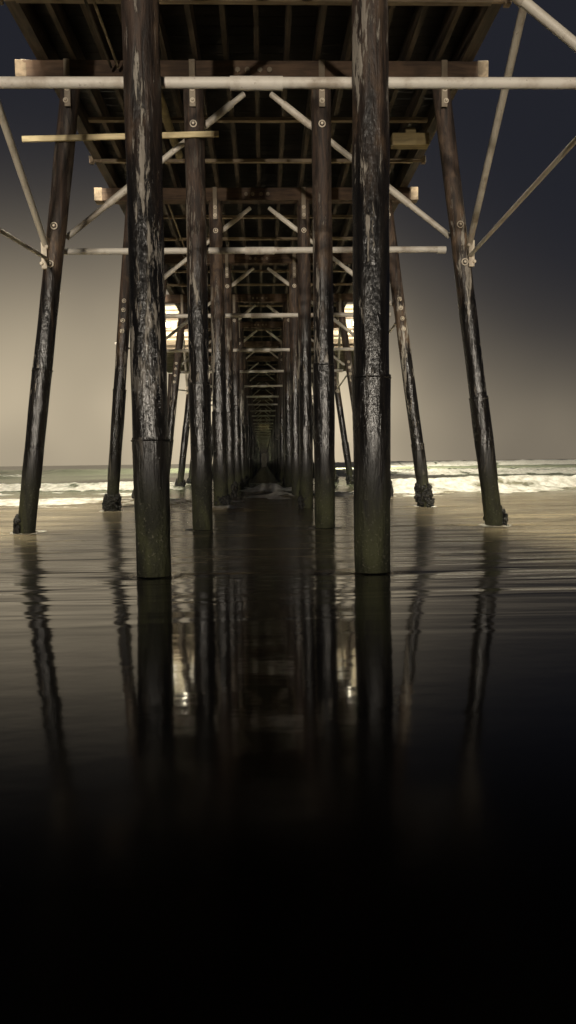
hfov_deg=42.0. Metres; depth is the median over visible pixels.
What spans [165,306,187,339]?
light
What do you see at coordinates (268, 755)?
sea water
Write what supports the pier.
on the beach sand
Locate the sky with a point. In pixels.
(524, 274)
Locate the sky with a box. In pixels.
[0,0,575,465]
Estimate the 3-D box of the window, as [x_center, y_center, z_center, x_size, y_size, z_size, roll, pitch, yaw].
[-7.144,-10.950,43.940,0.620,0.400,0.068,-1,4,-2]
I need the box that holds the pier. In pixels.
[0,0,575,578]
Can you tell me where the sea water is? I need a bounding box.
[0,459,575,1023]
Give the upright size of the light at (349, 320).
2.420 m
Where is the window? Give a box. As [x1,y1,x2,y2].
[166,321,170,327]

